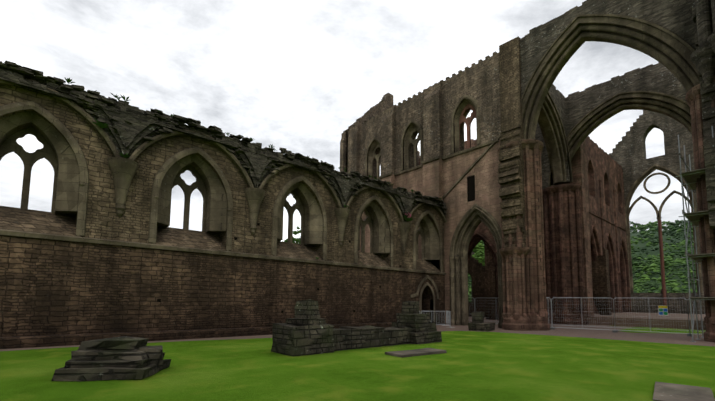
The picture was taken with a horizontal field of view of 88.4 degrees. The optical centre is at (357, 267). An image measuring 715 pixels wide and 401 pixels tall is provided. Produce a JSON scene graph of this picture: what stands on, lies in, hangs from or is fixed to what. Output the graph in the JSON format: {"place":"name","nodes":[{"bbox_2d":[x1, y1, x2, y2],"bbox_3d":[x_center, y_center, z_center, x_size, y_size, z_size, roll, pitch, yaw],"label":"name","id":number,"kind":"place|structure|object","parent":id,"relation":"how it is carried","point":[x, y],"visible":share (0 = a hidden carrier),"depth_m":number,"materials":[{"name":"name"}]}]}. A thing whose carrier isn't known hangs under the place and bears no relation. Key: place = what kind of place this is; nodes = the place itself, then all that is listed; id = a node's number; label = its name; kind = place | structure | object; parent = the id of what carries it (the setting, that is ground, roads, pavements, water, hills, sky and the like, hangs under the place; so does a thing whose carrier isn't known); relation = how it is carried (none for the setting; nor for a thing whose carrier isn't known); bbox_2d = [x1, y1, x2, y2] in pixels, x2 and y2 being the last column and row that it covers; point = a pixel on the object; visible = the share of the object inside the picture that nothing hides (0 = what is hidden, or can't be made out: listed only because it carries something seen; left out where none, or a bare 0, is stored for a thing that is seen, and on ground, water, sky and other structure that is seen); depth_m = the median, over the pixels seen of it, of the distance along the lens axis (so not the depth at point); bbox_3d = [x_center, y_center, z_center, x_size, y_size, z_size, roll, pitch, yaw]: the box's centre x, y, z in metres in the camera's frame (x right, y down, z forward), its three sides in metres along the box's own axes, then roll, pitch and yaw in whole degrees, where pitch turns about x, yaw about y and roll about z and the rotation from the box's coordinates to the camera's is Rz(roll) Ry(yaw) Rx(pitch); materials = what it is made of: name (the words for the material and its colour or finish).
{"place":"outdoors","nodes":[
{"label":"outdoors","id":0,"kind":"place"},
{"bbox_2d":[0,85,444,271],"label":"aisle wall","id":1,"kind":"structure","parent":0,"point":[105,221],"depth_m":16.16,"materials":[{"name":"brown stone"}]},
{"bbox_2d":[0,112,439,260],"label":"window tracery","id":2,"kind":"object","parent":1,"relation":"in","point":[56,152],"visible":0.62,"depth_m":17.16,"materials":[{"name":"brown stone"}]},
{"bbox_2d":[0,79,446,321],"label":"arch moldings","id":3,"kind":"structure","parent":1,"relation":"attached to","point":[123,171],"depth_m":16.81,"materials":[{"name":"brown stone"}]},
{"bbox_2d":[0,60,446,221],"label":"aisle vault remains","id":4,"kind":"object","parent":1,"relation":"attached to","point":[130,130],"visible":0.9,"depth_m":15.99,"materials":[{"name":"stone"}]},
{"bbox_2d":[63,78,441,263],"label":"wall plants","id":5,"kind":"object","parent":4,"relation":"on","point":[98,123],"depth_m":14.46,"materials":[{"name":"green plant"}]},
{"bbox_2d":[0,0,690,242],"label":"sky","id":6,"kind":"structure","parent":0,"point":[292,75],"materials":[{"name":"white"}]},
{"bbox_2d":[0,331,714,400],"bbox_3d":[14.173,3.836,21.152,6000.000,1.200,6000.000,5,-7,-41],"label":"lawn","id":7,"kind":"structure","parent":0,"point":[480,366],"depth_m":8.67,"materials":[{"name":"green plant"}]},
{"bbox_2d":[51,336,170,381],"bbox_3d":[-5.323,2.029,8.180,1.802,0.872,1.618,1,-5,-10],"label":"pier base","id":8,"kind":"object","parent":7,"relation":"on","point":[124,358],"visible":0.96,"depth_m":7.79,"materials":[{"name":"stone"}]},
{"bbox_2d":[0,235,444,348],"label":"aisle wall","id":9,"kind":"structure","parent":7,"relation":"on","point":[59,293],"depth_m":15.41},
{"bbox_2d":[157,223,439,312],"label":"wall holes","id":10,"kind":"object","parent":9,"relation":"in","point":[235,238],"visible":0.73,"depth_m":18.95,"materials":[{"name":"black stone"}]},
{"bbox_2d":[282,226,300,243],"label":"tree","id":11,"kind":"object","parent":7,"relation":"on","point":[296,240],"depth_m":86.39,"materials":[{"name":"green plant"}]},
{"bbox_2d":[271,299,441,356],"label":"ruined wall","id":12,"kind":"structure","parent":7,"relation":"on","point":[307,330],"depth_m":12.51,"materials":[{"name":"stone"}]},
{"bbox_2d":[365,95,502,327],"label":"arch moldings","id":13,"kind":"structure","parent":7,"relation":"on","point":[474,217],"depth_m":28.02,"materials":[{"name":"brown stone"}]},
{"bbox_2d":[372,144,380,178],"bbox_3d":[2.028,-10.352,35.970,0.170,4.120,2.000,5,-7,-41],"label":"window","id":14,"kind":"structure","parent":13,"relation":"attached to","point":[376,156],"depth_m":35.96,"materials":[{"name":"stone"}]},
{"bbox_2d":[408,127,419,168],"bbox_3d":[5.138,-10.638,32.484,0.170,4.120,2.000,5,-7,-41],"label":"window","id":15,"kind":"structure","parent":13,"relation":"attached to","point":[413,141],"depth_m":32.45,"materials":[{"name":"brown stone"}]},
{"bbox_2d":[459,104,475,148],"bbox_3d":[8.640,-10.960,28.560,0.170,4.120,2.000,5,-7,-41],"label":"window","id":16,"kind":"structure","parent":13,"relation":"attached to","point":[467,121],"depth_m":28.49,"materials":[{"name":"brown stone"}]},
{"bbox_2d":[465,173,476,202],"bbox_3d":[8.476,-5.954,27.412,0.030,2.120,0.900,5,-7,-41],"label":"roof door frame","id":17,"kind":"object","parent":13,"relation":"attached to","point":[466,176],"visible":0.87,"depth_m":27.23,"materials":[{"name":"brown stone"}]},
{"bbox_2d":[470,241,483,301],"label":"tree","id":18,"kind":"object","parent":7,"relation":"on","point":[476,250],"depth_m":91.93,"materials":[{"name":"green plant"}]},
{"bbox_2d":[484,242,496,319],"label":"presbytery aisle wall","id":19,"kind":"structure","parent":7,"relation":"on","point":[490,283],"depth_m":38.98,"materials":[{"name":"brown stone"}]},
{"bbox_2d":[468,249,611,316],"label":"transept chapels","id":20,"kind":"object","parent":19,"relation":"attached to","point":[600,278],"visible":0.23,"depth_m":36.49,"materials":[{"name":"brown stone"}]},
{"bbox_2d":[419,139,593,316],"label":"wall","id":21,"kind":"structure","parent":7,"relation":"on","point":[579,167],"depth_m":32.83,"materials":[{"name":"brown stone"}]},
{"bbox_2d":[498,139,549,330],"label":"pier","id":22,"kind":"structure","parent":7,"relation":"on","point":[524,289],"depth_m":23.89,"materials":[{"name":"brown stone"}]},
{"bbox_2d":[498,36,525,247],"bbox_3d":[10.774,-8.521,25.323,2.064,14.666,1.459,5,-7,-41],"label":"nave wall stub","id":23,"kind":"object","parent":22,"relation":"on","point":[511,181],"visible":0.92,"depth_m":24.89,"materials":[{"name":"brown stone"}]},
{"bbox_2d":[549,84,570,184],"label":"wall","id":24,"kind":"structure","parent":22,"relation":"on","point":[558,97],"depth_m":32.10,"materials":[{"name":"brown stone"}]},
{"bbox_2d":[538,92,572,183],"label":"crossing arch orders","id":25,"kind":"object","parent":24,"relation":"attached to","point":[552,130],"visible":0.48,"depth_m":31.99,"materials":[{"name":"brown stone"}]},
{"bbox_2d":[520,0,695,96],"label":"arch wall","id":26,"kind":"structure","parent":22,"relation":"on","point":[675,16],"depth_m":21.38,"materials":[{"name":"brown stone"}]},
{"bbox_2d":[521,14,699,138],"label":"crossing arch orders","id":27,"kind":"object","parent":26,"relation":"attached to","point":[670,51],"visible":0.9,"depth_m":21.70,"materials":[{"name":"brown stone"}]},
{"bbox_2d":[385,348,714,400],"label":"grave slabs","id":28,"kind":"structure","parent":7,"relation":"on","point":[663,391],"depth_m":7.14,"materials":[{"name":"stone"}]},
{"bbox_2d":[542,184,588,324],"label":"pier","id":29,"kind":"structure","parent":7,"relation":"on","point":[563,246],"depth_m":31.70,"materials":[{"name":"red stone"}]},
{"bbox_2d":[468,220,696,301],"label":"hanging wood","id":30,"kind":"object","parent":7,"relation":"on","point":[674,234],"visible":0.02,"depth_m":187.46,"materials":[{"name":"green plant"}]},
{"bbox_2d":[589,180,631,313],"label":"presbytery arcade","id":31,"kind":"object","parent":7,"relation":"on","point":[614,273],"visible":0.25,"depth_m":44.45},
{"bbox_2d":[609,110,705,313],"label":"wall","id":32,"kind":"structure","parent":7,"relation":"on","point":[628,154],"depth_m":46.75,"materials":[{"name":"brown stone"}]},
{"bbox_2d":[625,164,702,292],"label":"tracery window","id":33,"kind":"structure","parent":32,"relation":"attached to","point":[642,177],"depth_m":46.87,"materials":[{"name":"stone"}]},
{"bbox_2d":[685,77,714,341],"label":"pier","id":34,"kind":"structure","parent":7,"relation":"on","point":[706,230],"depth_m":17.96,"materials":[{"name":"brown stone"}]},
{"bbox_2d":[690,0,714,85],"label":"nave vault corbel","id":35,"kind":"object","parent":34,"relation":"on","point":[703,57],"visible":1,"depth_m":16.86,"materials":[{"name":"brown stone"}]},
{"bbox_2d":[692,0,714,228],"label":"wall","id":36,"kind":"structure","parent":34,"relation":"on","point":[707,97],"depth_m":17.34,"materials":[{"name":"brown stone"}]},
{"bbox_3d":[25.458,-1.438,24.807,2.980,12.680,2.980,5,-7,-41],"label":"pier","id":37,"kind":"object","parent":7,"relation":"on","visible":0},
{"bbox_2d":[535,62,686,189],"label":"wall","id":38,"kind":"structure","parent":37,"relation":"on","point":[657,77],"depth_m":30.07,"materials":[{"name":"brown stone"}]},
{"bbox_2d":[548,91,691,186],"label":"crossing arch orders","id":39,"kind":"object","parent":38,"relation":"attached to","point":[591,121],"visible":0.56,"depth_m":29.45,"materials":[{"name":"brown stone"}]},
{"bbox_2d":[0,317,714,350],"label":"path gravel","id":40,"kind":"structure","parent":0,"point":[670,338],"depth_m":20.38,"materials":[{"name":"gravel"}]},
{"bbox_2d":[421,311,451,327],"bbox_3d":[5.341,3.537,25.112,2.099,1.145,0.600,2,-5,-12],"label":"crowd barrier","id":41,"kind":"object","parent":40,"relation":"on","point":[441,321],"visible":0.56,"depth_m":25.18,"materials":[{"name":"grey metal"}]},
{"bbox_2d":[442,310,450,326],"bbox_3d":[6.512,3.669,26.347,0.600,1.143,1.950,0,-5,5],"label":"crowd barrier","id":42,"kind":"object","parent":40,"relation":"on","point":[447,322],"visible":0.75,"depth_m":26.69,"materials":[{"name":"grey metal"}]},
{"bbox_2d":[468,312,494,331],"bbox_3d":[7.747,3.377,22.974,1.369,1.200,1.741,-3,-6,31],"label":"pier base","id":43,"kind":"object","parent":40,"relation":"on","point":[477,323],"visible":0.88,"depth_m":22.49,"materials":[{"name":"stone"}]},
{"bbox_2d":[475,298,498,323],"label":"fence panel","id":44,"kind":"structure","parent":40,"relation":"on","point":[496,321],"depth_m":28.59,"materials":[{"name":"grey metal"}]},
{"bbox_2d":[546,297,551,327],"bbox_3d":[12.854,3.020,24.728,0.455,2.020,0.042,1,-5,-9],"label":"fence panel","id":45,"kind":"object","parent":40,"relation":"on","point":[549,314],"visible":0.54,"depth_m":24.72,"materials":[{"name":"grey metal"}]},
{"bbox_2d":[551,297,614,329],"bbox_3d":[14.527,2.954,23.789,0.042,2.023,3.485,8,-9,-55],"label":"fence panel","id":46,"kind":"object","parent":40,"relation":"on","point":[581,307],"visible":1,"depth_m":23.80,"materials":[{"name":"grey metal"}]},
{"bbox_2d":[613,298,689,333],"bbox_3d":[17.255,2.795,21.705,0.042,2.021,3.478,7,-8,-50],"label":"fence panel","id":47,"kind":"object","parent":40,"relation":"on","point":[661,329],"visible":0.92,"depth_m":21.61,"materials":[{"name":"grey metal"}]},
{"bbox_2d":[658,220,666,305],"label":"window mullion","id":48,"kind":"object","parent":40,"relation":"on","point":[662,260],"depth_m":45.75,"materials":[{"name":"brown stone"}]},
{"bbox_2d":[621,327,704,333],"bbox_3d":[21.894,4.386,25.983,12.154,0.073,4.160,5,-7,-41],"label":"grass patch","id":49,"kind":"object","parent":40,"relation":"on","point":[633,330],"visible":0.47,"depth_m":24.71,"materials":[{"name":"green plant"}]},
{"bbox_2d":[676,126,714,341],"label":"scaffold tubes","id":50,"kind":"object","parent":40,"relation":"on","point":[686,242],"visible":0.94,"depth_m":18.36},
{"bbox_2d":[679,168,714,298],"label":"corbels","id":51,"kind":"object","parent":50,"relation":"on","point":[690,178],"visible":0.56,"depth_m":17.98,"materials":[{"name":"stone"}]},
{"bbox_2d":[688,302,705,334],"bbox_3d":[19.830,2.615,19.419,0.042,2.020,3.505,6,-7,-46],"label":"fence panel","id":52,"kind":"object","parent":40,"relation":"on","point":[702,320],"visible":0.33,"depth_m":20.23,"materials":[{"name":"grey metal"}]},
{"bbox_2d":[340,51,501,178],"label":"transept wall","id":53,"kind":"structure","parent":0,"point":[429,109],"depth_m":30.15,"materials":[{"name":"stone"}]},
{"bbox_2d":[343,93,419,169],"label":"wall","id":54,"kind":"structure","parent":53,"relation":"on","point":[385,103],"depth_m":42.31,"materials":[{"name":"brown stone"}]},
{"bbox_2d":[359,140,500,323],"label":"transept wall","id":55,"kind":"structure","parent":0,"point":[439,178],"depth_m":28.46,"materials":[{"name":"brown stone"}]},
{"bbox_2d":[468,230,498,319],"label":"transept mouldings","id":56,"kind":"object","parent":55,"relation":"attached to","point":[477,238],"visible":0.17,"depth_m":39.27,"materials":[{"name":"brown stone"}]},
{"bbox_2d":[467,175,474,201],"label":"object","id":57,"kind":"object","parent":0,"point":[471,187],"visible":1,"depth_m":27.40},
{"bbox_2d":[468,230,696,295],"bbox_3d":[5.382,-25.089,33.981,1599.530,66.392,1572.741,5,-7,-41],"label":"valley side","id":58,"kind":"structure","parent":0,"point":[649,249],"depth_m":212.50,"materials":[{"name":"green plant"}]},
{"bbox_2d":[468,243,484,273],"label":"tree","id":59,"kind":"object","parent":58,"relation":"on","point":[480,256],"depth_m":77.62,"materials":[{"name":"green plant"}]},
{"bbox_2d":[585,136,627,311],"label":"wall","id":60,"kind":"structure","parent":0,"point":[605,168],"depth_m":43.85,"materials":[{"name":"brown stone"}]},
{"bbox_2d":[587,312,705,329],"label":"wall","id":61,"kind":"structure","parent":0,"point":[637,320],"depth_m":29.50,"materials":[{"name":"stone"}]}
]}

